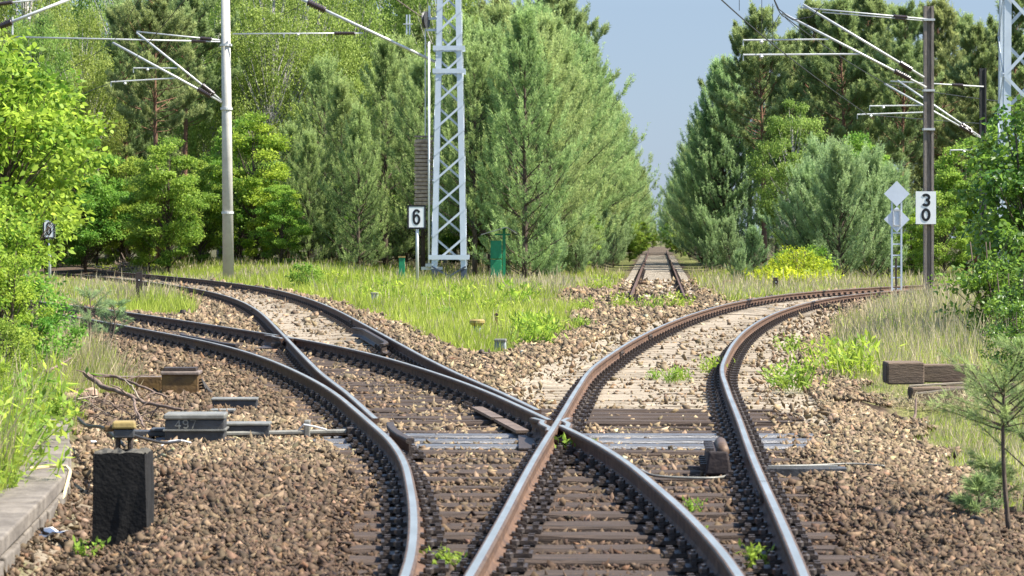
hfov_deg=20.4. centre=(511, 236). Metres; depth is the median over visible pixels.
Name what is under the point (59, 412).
leafy weed
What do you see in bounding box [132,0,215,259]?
forest pine
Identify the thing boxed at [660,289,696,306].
weed
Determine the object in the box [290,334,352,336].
sleeper
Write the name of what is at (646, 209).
young pine
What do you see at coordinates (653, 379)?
sleeper
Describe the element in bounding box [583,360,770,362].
sleeper
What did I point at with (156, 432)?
steel bracket
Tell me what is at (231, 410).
trough cover
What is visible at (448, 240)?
leafy tree
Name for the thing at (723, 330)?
sleeper
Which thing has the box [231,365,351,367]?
sleeper
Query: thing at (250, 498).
ballast stones
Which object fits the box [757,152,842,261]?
young pine
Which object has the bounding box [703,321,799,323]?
sleeper
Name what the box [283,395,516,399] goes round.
sleeper
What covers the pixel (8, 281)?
leafy bush
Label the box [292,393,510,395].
sleeper
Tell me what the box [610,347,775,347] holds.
sleeper
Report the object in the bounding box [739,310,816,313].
sleeper
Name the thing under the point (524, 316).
yellow weed
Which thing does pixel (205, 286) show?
sleepers
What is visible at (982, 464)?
pine sapling
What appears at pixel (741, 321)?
sleeper
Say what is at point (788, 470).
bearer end
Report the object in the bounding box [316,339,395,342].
sleeper
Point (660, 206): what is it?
young pine
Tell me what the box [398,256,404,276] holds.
marker post
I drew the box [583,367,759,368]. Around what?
sleeper
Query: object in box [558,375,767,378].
sleeper
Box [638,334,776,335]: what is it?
sleeper
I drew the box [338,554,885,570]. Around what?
sleeper
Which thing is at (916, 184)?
forest pine
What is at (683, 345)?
sleeper
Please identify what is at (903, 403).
dry tuft
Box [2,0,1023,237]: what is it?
sky
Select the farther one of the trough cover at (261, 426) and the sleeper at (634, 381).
the sleeper at (634, 381)
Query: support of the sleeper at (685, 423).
on the ground at (626, 263)
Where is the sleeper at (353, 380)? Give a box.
[258,379,398,381]
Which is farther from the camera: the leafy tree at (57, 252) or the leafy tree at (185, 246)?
the leafy tree at (185, 246)
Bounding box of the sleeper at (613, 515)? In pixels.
[352,511,831,520]
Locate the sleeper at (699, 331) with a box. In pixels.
[647,330,780,332]
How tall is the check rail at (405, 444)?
0.170 m
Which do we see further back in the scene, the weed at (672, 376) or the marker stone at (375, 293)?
the marker stone at (375, 293)
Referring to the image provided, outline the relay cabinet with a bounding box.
[481,227,516,280]
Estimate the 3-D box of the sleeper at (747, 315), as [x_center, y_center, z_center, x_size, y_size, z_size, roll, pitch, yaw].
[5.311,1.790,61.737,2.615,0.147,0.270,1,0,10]
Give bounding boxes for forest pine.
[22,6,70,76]
[74,3,105,259]
[90,27,178,249]
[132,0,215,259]
[167,1,251,211]
[259,0,304,180]
[316,0,342,257]
[349,0,398,250]
[374,4,443,260]
[740,101,778,256]
[746,74,814,238]
[821,82,867,136]
[881,125,922,227]
[892,59,961,259]
[905,139,941,240]
[952,59,976,234]
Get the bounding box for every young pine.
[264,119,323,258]
[283,127,347,262]
[286,49,366,258]
[286,74,391,261]
[313,101,392,265]
[318,32,447,265]
[362,32,458,262]
[377,48,484,269]
[387,9,500,267]
[413,32,527,277]
[431,16,542,272]
[442,41,578,275]
[465,29,614,276]
[467,0,601,278]
[470,12,582,271]
[472,9,621,259]
[476,6,624,206]
[491,61,600,270]
[495,21,586,271]
[503,0,616,185]
[528,209,568,277]
[560,25,607,246]
[562,220,597,275]
[564,26,633,213]
[565,203,603,267]
[568,47,623,226]
[574,65,618,238]
[579,37,653,209]
[581,63,624,258]
[587,211,614,268]
[592,102,613,232]
[593,96,633,226]
[593,207,619,267]
[595,57,652,230]
[597,64,660,253]
[598,75,630,254]
[603,101,641,236]
[605,210,632,266]
[608,88,635,227]
[609,111,628,222]
[610,83,639,228]
[610,208,636,264]
[613,94,648,224]
[614,120,635,239]
[615,95,663,217]
[615,114,651,236]
[618,111,667,230]
[618,132,639,241]
[629,153,658,229]
[630,153,654,233]
[631,147,654,235]
[633,147,653,236]
[638,163,653,226]
[640,162,662,231]
[647,143,684,231]
[647,185,662,225]
[654,149,717,261]
[657,158,694,255]
[657,159,687,253]
[658,142,683,231]
[659,177,675,226]
[659,180,691,256]
[660,138,693,255]
[661,120,699,252]
[661,130,697,254]
[663,137,697,255]
[665,53,785,262]
[668,113,747,262]
[668,136,743,261]
[695,214,723,268]
[712,213,745,266]
[724,247,753,279]
[737,223,770,272]
[752,145,786,255]
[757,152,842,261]
[773,131,856,268]
[791,131,886,276]
[833,138,915,278]
[846,157,917,275]
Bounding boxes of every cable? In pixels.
[77,417,125,447]
[134,434,180,443]
[641,469,737,479]
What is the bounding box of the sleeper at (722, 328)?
[690,327,794,329]
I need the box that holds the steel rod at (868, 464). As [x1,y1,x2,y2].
[803,463,884,466]
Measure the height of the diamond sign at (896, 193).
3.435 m
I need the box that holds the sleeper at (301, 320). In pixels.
[275,317,357,321]
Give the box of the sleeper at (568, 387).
[544,386,765,388]
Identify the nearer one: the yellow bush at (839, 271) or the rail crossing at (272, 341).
the rail crossing at (272, 341)
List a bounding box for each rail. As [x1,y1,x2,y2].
[6,307,448,575]
[19,301,279,344]
[51,272,379,424]
[81,269,541,413]
[180,333,239,348]
[284,336,552,436]
[351,327,393,353]
[371,422,425,457]
[451,284,950,575]
[555,425,754,575]
[626,251,648,300]
[666,251,689,301]
[706,287,958,575]
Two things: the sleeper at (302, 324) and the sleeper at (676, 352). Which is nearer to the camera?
the sleeper at (676, 352)
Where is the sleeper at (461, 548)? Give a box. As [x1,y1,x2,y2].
[333,544,866,555]
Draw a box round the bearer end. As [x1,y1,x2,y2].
[766,465,846,476]
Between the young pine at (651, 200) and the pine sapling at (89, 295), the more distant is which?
the young pine at (651, 200)
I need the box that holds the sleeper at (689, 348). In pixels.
[612,348,775,349]
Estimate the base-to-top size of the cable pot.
0.486 m
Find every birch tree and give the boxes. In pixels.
[0,0,71,32]
[0,0,88,254]
[4,12,82,143]
[35,2,130,263]
[58,0,177,259]
[76,0,134,258]
[162,0,279,258]
[171,0,256,258]
[200,0,333,259]
[208,0,336,250]
[246,0,375,259]
[290,0,414,259]
[330,0,433,260]
[379,0,486,262]
[392,0,479,33]
[432,0,573,259]
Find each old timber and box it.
[882,361,923,384]
[907,386,983,405]
[924,364,977,382]
[942,382,1016,396]
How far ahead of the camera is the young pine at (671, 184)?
223.69 m
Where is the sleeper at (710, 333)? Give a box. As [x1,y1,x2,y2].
[643,332,787,334]
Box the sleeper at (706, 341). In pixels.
[628,340,778,342]
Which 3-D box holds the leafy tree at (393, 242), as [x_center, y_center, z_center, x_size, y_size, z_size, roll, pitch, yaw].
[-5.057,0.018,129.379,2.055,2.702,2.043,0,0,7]
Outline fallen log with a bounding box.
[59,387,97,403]
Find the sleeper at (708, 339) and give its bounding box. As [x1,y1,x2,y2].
[627,339,779,340]
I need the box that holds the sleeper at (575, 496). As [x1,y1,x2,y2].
[359,493,823,501]
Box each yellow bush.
[752,263,773,276]
[762,252,808,276]
[775,245,831,278]
[800,254,840,278]
[828,268,843,281]
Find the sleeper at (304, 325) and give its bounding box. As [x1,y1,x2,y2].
[280,324,338,326]
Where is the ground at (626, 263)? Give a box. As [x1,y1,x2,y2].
[0,233,1023,575]
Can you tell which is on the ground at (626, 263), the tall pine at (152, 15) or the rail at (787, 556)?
the tall pine at (152, 15)
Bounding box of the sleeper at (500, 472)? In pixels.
[354,469,737,476]
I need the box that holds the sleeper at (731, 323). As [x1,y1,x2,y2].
[701,322,799,324]
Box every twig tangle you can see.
[52,369,128,415]
[67,397,169,432]
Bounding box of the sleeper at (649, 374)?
[562,373,766,375]
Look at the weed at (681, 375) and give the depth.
34.49 m
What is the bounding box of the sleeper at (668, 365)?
[577,364,769,366]
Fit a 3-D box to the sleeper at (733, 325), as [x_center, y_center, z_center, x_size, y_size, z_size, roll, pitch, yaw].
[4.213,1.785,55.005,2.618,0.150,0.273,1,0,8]
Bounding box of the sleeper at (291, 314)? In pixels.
[266,313,311,315]
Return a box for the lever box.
[158,367,214,393]
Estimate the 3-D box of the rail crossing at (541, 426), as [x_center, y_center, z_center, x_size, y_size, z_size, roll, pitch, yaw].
[0.352,1.613,23.260,0.600,0.168,1.605,0,0,0]
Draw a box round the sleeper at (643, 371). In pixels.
[566,370,769,373]
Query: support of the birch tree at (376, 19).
on the ground at (626, 263)
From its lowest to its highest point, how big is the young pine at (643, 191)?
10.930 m
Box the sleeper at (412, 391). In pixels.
[274,389,505,394]
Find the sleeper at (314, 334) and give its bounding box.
[288,332,388,335]
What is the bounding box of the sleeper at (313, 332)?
[285,331,344,333]
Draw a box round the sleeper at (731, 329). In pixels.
[653,328,790,330]
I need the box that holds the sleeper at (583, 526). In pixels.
[330,521,842,532]
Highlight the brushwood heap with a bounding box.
[92,248,177,272]
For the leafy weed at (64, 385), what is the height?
0.480 m
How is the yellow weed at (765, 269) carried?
on the ground at (626, 263)
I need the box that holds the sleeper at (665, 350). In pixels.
[611,349,774,351]
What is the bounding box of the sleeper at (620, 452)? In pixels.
[335,450,785,456]
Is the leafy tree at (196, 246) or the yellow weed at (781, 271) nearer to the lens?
the yellow weed at (781, 271)
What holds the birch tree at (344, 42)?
on the ground at (626, 263)
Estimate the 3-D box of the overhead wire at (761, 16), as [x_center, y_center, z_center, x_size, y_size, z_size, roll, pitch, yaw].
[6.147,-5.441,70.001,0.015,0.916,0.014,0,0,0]
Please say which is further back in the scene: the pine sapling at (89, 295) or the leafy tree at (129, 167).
the leafy tree at (129, 167)
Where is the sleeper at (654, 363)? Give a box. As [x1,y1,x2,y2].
[582,363,705,363]
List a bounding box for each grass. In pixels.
[0,254,1023,510]
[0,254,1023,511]
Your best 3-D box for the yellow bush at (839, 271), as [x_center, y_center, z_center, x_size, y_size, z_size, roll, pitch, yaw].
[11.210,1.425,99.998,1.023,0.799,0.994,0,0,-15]
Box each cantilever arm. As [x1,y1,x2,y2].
[0,0,69,34]
[15,31,222,102]
[233,0,435,62]
[743,3,926,87]
[857,80,983,154]
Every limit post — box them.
[136,272,141,298]
[773,278,777,294]
[895,258,896,290]
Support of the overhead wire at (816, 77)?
hanging from the cantilever arm at (965, 127)
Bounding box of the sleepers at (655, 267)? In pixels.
[626,256,687,279]
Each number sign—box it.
[43,220,54,283]
[407,205,425,281]
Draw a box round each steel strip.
[471,407,503,419]
[494,419,528,432]
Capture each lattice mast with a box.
[429,0,469,281]
[996,0,1023,262]
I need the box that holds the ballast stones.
[2,272,1023,575]
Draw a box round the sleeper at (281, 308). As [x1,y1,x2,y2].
[260,307,304,309]
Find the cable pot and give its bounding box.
[104,420,135,448]
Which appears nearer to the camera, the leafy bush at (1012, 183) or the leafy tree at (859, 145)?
the leafy bush at (1012, 183)
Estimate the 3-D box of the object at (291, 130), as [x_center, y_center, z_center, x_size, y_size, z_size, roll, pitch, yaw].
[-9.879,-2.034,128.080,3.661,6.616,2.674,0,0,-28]
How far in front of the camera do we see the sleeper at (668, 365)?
38.37 m
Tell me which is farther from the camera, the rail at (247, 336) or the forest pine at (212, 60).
the forest pine at (212, 60)
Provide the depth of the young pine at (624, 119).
191.34 m
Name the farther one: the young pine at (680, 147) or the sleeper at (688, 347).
the young pine at (680, 147)
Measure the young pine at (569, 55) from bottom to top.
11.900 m
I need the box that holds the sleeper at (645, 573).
[337,570,896,575]
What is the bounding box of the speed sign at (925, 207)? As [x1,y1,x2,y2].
[916,191,935,223]
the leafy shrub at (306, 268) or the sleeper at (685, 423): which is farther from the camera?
the leafy shrub at (306, 268)
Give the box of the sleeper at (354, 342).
[329,342,368,344]
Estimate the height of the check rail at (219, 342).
0.150 m
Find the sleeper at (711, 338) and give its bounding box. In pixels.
[632,337,778,338]
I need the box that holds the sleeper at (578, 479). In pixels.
[346,476,811,484]
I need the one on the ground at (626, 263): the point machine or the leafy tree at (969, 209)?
the leafy tree at (969, 209)
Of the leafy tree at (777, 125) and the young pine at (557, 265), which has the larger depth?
the leafy tree at (777, 125)
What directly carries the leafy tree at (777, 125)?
on the ground at (626, 263)
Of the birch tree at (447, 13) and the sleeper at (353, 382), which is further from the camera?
the birch tree at (447, 13)
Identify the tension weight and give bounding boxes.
[414,29,432,204]
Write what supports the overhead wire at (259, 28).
attached to the concrete mast at (226, 108)
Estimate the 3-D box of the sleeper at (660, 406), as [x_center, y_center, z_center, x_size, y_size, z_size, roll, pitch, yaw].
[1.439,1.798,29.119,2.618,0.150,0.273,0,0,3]
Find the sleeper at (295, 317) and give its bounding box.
[269,316,324,318]
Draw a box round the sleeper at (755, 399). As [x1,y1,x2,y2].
[531,397,776,401]
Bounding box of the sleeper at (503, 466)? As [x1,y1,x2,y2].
[349,464,766,469]
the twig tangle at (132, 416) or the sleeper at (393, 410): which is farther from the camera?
the sleeper at (393, 410)
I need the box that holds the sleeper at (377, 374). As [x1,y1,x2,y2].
[256,373,384,376]
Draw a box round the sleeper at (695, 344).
[617,343,773,345]
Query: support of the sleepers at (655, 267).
on the ground at (626, 263)
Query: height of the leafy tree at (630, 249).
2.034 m
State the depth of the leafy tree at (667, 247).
251.89 m
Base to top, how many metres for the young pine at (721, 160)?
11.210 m
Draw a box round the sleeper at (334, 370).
[242,369,364,371]
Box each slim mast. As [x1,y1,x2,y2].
[922,6,934,292]
[979,68,986,272]
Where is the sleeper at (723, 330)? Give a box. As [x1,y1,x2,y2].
[651,329,784,331]
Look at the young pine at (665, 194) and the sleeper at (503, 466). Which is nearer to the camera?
the sleeper at (503, 466)
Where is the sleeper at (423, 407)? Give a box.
[369,407,543,408]
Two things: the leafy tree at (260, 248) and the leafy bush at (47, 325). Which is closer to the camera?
the leafy bush at (47, 325)
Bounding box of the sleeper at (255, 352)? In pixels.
[171,351,370,353]
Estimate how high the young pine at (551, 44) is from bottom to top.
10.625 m
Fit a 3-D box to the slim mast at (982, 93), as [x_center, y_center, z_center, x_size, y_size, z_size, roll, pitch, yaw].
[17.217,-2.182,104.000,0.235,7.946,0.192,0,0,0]
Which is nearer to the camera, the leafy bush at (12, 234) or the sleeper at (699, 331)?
the leafy bush at (12, 234)
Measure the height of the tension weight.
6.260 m
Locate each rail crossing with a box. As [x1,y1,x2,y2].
[257,335,294,348]
[518,418,589,449]
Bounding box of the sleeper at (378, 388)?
[273,387,421,389]
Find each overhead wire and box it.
[61,0,138,72]
[83,0,184,93]
[204,3,303,59]
[397,0,421,16]
[721,0,997,124]
[761,0,761,33]
[765,14,806,38]
[772,4,772,42]
[774,0,996,100]
[775,1,823,19]
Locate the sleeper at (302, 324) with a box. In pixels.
[278,323,336,325]
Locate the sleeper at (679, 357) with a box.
[590,356,771,358]
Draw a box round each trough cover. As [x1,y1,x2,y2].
[210,408,235,414]
[211,397,258,408]
[227,421,271,437]
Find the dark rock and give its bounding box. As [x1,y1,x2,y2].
[967,515,984,524]
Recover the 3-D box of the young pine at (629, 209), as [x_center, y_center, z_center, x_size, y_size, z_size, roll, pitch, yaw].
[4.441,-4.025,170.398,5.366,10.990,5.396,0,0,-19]
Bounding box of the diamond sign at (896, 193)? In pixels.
[884,181,908,290]
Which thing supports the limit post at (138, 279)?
on the ground at (626, 263)
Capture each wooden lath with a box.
[909,382,963,386]
[916,386,967,394]
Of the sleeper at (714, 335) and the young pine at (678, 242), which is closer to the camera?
the sleeper at (714, 335)
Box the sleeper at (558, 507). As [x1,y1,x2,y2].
[363,502,808,510]
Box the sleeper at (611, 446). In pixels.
[333,444,806,450]
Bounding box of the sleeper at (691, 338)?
[629,338,772,339]
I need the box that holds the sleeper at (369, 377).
[253,376,399,379]
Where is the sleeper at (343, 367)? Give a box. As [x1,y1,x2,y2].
[239,367,362,368]
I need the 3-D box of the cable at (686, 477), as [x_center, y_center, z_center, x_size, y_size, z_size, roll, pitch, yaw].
[1.377,1.678,20.172,0.867,0.043,0.587,0,0,-22]
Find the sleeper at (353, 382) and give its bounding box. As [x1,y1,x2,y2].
[267,382,392,383]
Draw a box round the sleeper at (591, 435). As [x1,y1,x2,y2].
[323,433,813,438]
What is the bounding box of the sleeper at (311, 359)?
[208,358,392,360]
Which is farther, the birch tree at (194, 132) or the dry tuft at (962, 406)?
the birch tree at (194, 132)
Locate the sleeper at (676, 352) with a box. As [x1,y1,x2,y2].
[600,352,752,352]
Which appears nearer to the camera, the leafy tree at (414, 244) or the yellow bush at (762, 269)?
the yellow bush at (762, 269)
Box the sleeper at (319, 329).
[287,329,341,330]
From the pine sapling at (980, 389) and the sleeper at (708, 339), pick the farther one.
the sleeper at (708, 339)
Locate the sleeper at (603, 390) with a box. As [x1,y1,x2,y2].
[541,388,771,391]
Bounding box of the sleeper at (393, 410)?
[285,408,779,412]
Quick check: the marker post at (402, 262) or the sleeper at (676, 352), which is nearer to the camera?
the sleeper at (676, 352)
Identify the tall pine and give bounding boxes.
[73,0,166,256]
[103,0,206,258]
[128,0,251,259]
[363,0,435,253]
[442,0,516,35]
[501,0,610,80]
[515,0,620,107]
[696,18,779,259]
[708,0,812,263]
[743,25,821,252]
[757,0,851,172]
[782,0,894,264]
[798,0,882,129]
[826,0,921,178]
[857,1,919,160]
[860,0,953,263]
[886,0,963,240]
[899,0,976,262]
[937,17,1015,262]
[948,8,984,252]
[956,13,1023,260]
[965,0,1023,131]
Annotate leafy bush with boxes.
[0,23,118,275]
[0,31,102,315]
[0,190,60,311]
[0,229,54,370]
[0,317,44,385]
[0,353,10,397]
[3,272,88,372]
[926,226,1023,338]
[952,94,1023,309]
[955,100,1023,293]
[978,302,1023,379]
[981,265,1023,350]
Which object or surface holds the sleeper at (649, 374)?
on the ground at (626, 263)
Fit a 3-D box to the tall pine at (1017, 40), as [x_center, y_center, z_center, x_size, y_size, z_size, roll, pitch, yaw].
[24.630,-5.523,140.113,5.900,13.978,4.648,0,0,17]
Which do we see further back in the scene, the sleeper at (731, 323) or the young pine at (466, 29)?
the young pine at (466, 29)
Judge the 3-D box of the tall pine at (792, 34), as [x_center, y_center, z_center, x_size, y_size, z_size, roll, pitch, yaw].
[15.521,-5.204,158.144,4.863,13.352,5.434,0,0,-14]
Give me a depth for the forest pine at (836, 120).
159.10 m
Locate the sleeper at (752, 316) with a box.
[722,315,807,317]
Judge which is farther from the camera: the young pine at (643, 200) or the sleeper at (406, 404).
the young pine at (643, 200)
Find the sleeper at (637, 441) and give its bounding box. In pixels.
[313,438,811,443]
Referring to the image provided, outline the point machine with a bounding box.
[156,411,236,441]
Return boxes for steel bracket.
[107,427,164,438]
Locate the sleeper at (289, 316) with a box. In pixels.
[267,314,319,317]
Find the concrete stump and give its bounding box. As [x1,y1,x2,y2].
[92,447,153,547]
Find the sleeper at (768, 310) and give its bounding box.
[742,309,828,312]
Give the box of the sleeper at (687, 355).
[597,354,772,356]
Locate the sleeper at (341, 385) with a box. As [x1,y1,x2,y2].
[264,384,414,387]
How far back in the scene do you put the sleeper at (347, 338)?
47.23 m
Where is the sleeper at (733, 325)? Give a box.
[695,324,792,326]
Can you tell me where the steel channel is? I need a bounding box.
[102,376,161,390]
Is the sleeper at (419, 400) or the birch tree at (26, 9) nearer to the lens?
the sleeper at (419, 400)
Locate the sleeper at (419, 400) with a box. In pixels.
[296,399,526,403]
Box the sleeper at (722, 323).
[698,323,751,324]
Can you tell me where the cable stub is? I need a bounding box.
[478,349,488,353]
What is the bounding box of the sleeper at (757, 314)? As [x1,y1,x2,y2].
[725,313,817,316]
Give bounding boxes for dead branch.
[38,357,71,377]
[61,396,106,413]
[76,370,182,420]
[83,373,166,398]
[122,379,139,398]
[132,398,144,426]
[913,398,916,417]
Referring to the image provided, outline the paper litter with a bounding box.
[39,527,67,536]
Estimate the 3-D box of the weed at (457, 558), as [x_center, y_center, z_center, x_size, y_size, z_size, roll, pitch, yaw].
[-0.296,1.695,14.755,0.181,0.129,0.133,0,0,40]
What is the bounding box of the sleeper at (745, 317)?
[717,316,796,318]
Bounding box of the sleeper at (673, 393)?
[537,392,770,394]
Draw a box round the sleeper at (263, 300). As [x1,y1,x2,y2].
[243,299,281,301]
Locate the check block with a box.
[699,437,730,474]
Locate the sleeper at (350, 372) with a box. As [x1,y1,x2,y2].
[324,371,385,373]
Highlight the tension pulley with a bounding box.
[421,6,436,30]
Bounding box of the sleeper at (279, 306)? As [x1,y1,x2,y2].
[236,303,323,309]
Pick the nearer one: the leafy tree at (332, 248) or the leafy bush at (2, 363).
the leafy bush at (2, 363)
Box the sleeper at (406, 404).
[285,402,535,408]
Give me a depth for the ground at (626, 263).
33.63 m
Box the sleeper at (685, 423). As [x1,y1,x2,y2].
[311,420,794,426]
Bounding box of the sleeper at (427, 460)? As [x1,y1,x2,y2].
[338,458,790,463]
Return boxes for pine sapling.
[46,312,87,346]
[64,283,112,340]
[98,298,133,340]
[920,341,1023,528]
[950,468,1011,516]
[963,330,1023,509]
[963,446,1023,511]
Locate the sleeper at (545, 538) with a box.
[336,532,871,544]
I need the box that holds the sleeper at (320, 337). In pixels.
[294,336,347,337]
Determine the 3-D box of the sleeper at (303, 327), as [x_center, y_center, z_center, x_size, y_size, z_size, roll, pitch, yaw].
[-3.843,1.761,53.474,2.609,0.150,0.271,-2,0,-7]
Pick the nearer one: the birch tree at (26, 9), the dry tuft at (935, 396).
the dry tuft at (935, 396)
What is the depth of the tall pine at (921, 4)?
159.24 m
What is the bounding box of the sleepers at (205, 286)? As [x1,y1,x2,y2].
[112,276,219,289]
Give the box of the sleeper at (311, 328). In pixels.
[259,327,342,329]
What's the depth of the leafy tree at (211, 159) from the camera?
125.78 m
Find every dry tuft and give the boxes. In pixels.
[870,387,903,407]
[890,394,912,408]
[905,392,930,410]
[913,391,946,409]
[949,384,984,406]
[953,393,973,408]
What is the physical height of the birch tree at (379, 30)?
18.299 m
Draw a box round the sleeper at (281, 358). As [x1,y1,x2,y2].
[209,357,389,359]
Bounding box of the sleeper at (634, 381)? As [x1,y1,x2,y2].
[552,380,766,383]
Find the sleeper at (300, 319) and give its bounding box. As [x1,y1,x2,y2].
[273,318,328,320]
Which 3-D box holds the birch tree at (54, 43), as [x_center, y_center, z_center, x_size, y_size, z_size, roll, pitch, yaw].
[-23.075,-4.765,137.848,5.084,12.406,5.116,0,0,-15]
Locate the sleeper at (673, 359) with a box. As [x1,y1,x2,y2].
[587,358,769,360]
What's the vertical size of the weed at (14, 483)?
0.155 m
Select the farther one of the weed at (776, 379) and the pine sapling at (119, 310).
the pine sapling at (119, 310)
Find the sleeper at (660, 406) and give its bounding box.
[543,404,779,408]
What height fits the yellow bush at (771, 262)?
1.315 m
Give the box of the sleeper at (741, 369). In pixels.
[572,368,760,370]
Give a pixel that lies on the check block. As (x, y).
(714, 459)
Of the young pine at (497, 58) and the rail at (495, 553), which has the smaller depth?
the rail at (495, 553)
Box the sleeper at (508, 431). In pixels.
[384,430,775,433]
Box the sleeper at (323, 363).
[221,362,353,364]
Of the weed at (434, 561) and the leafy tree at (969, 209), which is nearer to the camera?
the weed at (434, 561)
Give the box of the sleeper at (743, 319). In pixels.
[709,319,807,320]
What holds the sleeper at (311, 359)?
on the ground at (626, 263)
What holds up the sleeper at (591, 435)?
on the ground at (626, 263)
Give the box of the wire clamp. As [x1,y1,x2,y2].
[403,15,412,34]
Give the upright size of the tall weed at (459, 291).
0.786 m
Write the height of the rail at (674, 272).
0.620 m
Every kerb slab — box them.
[0,472,67,528]
[0,502,38,572]
[0,542,3,575]
[16,446,71,493]
[30,416,71,459]
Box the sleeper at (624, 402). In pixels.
[533,401,777,404]
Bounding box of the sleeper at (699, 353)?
[598,352,772,354]
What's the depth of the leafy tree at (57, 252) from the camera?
121.80 m
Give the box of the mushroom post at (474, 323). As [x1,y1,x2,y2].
[469,319,484,329]
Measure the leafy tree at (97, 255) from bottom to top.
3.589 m
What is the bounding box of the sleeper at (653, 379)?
[559,378,764,380]
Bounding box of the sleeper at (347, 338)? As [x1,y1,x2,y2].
[299,337,360,339]
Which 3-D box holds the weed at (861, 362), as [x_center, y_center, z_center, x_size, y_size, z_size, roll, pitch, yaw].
[4.276,1.442,34.837,1.115,0.648,1.381,0,0,12]
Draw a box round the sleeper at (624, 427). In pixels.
[318,426,771,430]
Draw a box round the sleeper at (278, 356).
[204,355,318,356]
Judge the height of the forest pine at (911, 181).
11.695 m
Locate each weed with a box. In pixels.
[0,348,77,402]
[0,388,58,422]
[0,392,80,443]
[0,409,61,451]
[0,426,60,465]
[0,426,74,477]
[0,455,23,492]
[1,380,86,427]
[1,385,66,415]
[5,364,101,410]
[5,469,28,487]
[9,405,82,440]
[27,394,86,418]
[31,384,80,412]
[73,535,110,557]
[307,267,325,280]
[310,269,357,283]
[346,274,410,300]
[419,542,462,563]
[420,288,450,298]
[422,281,479,304]
[429,305,453,314]
[438,551,467,569]
[464,296,513,313]
[483,275,541,305]
[496,307,560,330]
[496,311,534,327]
[498,308,520,318]
[501,308,567,342]
[506,322,550,339]
[515,310,564,330]
[554,429,596,449]
[569,313,597,326]
[573,295,601,308]
[583,274,620,287]
[604,290,640,306]
[632,293,670,307]
[645,368,666,379]
[655,363,692,383]
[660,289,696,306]
[671,366,693,380]
[682,495,707,511]
[692,353,734,372]
[735,538,774,569]
[742,265,786,279]
[748,264,814,281]
[756,359,809,389]
[760,269,814,282]
[764,271,800,284]
[764,354,830,393]
[772,331,805,352]
[784,268,830,283]
[786,331,869,368]
[816,328,904,377]
[837,336,884,356]
[863,308,903,321]
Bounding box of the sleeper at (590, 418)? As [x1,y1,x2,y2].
[280,416,803,421]
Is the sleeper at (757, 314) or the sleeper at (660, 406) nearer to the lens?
the sleeper at (660, 406)
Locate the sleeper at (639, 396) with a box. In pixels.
[536,394,773,397]
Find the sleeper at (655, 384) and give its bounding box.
[547,383,769,385]
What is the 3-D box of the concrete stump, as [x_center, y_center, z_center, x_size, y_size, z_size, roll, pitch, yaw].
[-2.254,1.548,16.500,0.326,0.644,0.271,0,0,3]
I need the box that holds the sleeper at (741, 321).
[706,320,805,322]
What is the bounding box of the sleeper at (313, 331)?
[284,330,347,332]
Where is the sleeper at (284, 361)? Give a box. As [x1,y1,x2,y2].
[216,360,435,362]
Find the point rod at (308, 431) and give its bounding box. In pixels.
[227,420,357,436]
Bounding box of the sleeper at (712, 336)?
[639,335,781,337]
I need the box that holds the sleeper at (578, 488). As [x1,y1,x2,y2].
[354,485,803,492]
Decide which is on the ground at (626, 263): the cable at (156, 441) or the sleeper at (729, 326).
the sleeper at (729, 326)
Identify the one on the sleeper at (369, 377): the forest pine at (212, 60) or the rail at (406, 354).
the rail at (406, 354)
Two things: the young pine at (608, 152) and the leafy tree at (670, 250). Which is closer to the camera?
the young pine at (608, 152)
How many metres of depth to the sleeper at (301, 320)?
57.09 m
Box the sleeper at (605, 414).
[304,412,788,415]
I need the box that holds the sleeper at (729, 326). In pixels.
[660,325,795,328]
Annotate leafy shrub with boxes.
[285,261,323,289]
[767,248,807,268]
[790,244,839,274]
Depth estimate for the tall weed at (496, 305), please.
62.68 m
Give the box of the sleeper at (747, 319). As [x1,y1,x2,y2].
[711,318,808,320]
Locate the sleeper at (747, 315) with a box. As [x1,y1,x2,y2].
[724,315,810,317]
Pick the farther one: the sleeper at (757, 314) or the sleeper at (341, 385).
the sleeper at (757, 314)
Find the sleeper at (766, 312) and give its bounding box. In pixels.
[736,311,814,314]
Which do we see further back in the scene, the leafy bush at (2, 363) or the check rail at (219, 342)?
the check rail at (219, 342)
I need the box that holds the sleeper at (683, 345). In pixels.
[613,345,767,346]
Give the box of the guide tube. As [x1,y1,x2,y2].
[421,42,442,269]
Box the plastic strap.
[29,465,71,497]
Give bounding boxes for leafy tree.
[24,165,61,267]
[32,234,58,265]
[33,114,102,272]
[54,137,138,272]
[65,244,100,265]
[74,225,110,264]
[87,156,159,267]
[100,237,119,263]
[106,176,165,261]
[120,135,221,272]
[123,191,173,270]
[150,205,165,258]
[170,159,241,265]
[173,211,205,260]
[181,208,221,260]
[192,116,300,259]
[202,186,250,259]
[207,110,302,263]
[244,231,286,259]
[247,184,312,264]
[282,226,297,258]
[292,202,333,256]
[318,216,344,259]
[328,186,376,255]
[361,187,397,260]
[378,211,412,261]
[398,218,430,262]
[425,219,451,261]
[430,191,486,265]
[455,222,501,267]
[561,200,605,264]
[625,232,637,261]
[629,221,648,256]
[631,220,649,254]
[638,222,652,251]
[644,225,653,250]
[648,227,659,247]
[655,226,664,245]
[660,221,678,253]
[662,223,673,249]
[666,230,686,256]
[744,98,828,251]
[842,130,908,269]
[894,208,922,275]
[904,190,980,278]
[934,136,992,273]
[945,125,1023,266]
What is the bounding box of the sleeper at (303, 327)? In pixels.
[279,325,338,327]
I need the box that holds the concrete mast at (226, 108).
[220,0,233,278]
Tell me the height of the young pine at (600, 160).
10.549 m
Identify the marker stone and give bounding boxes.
[371,292,377,301]
[494,339,506,350]

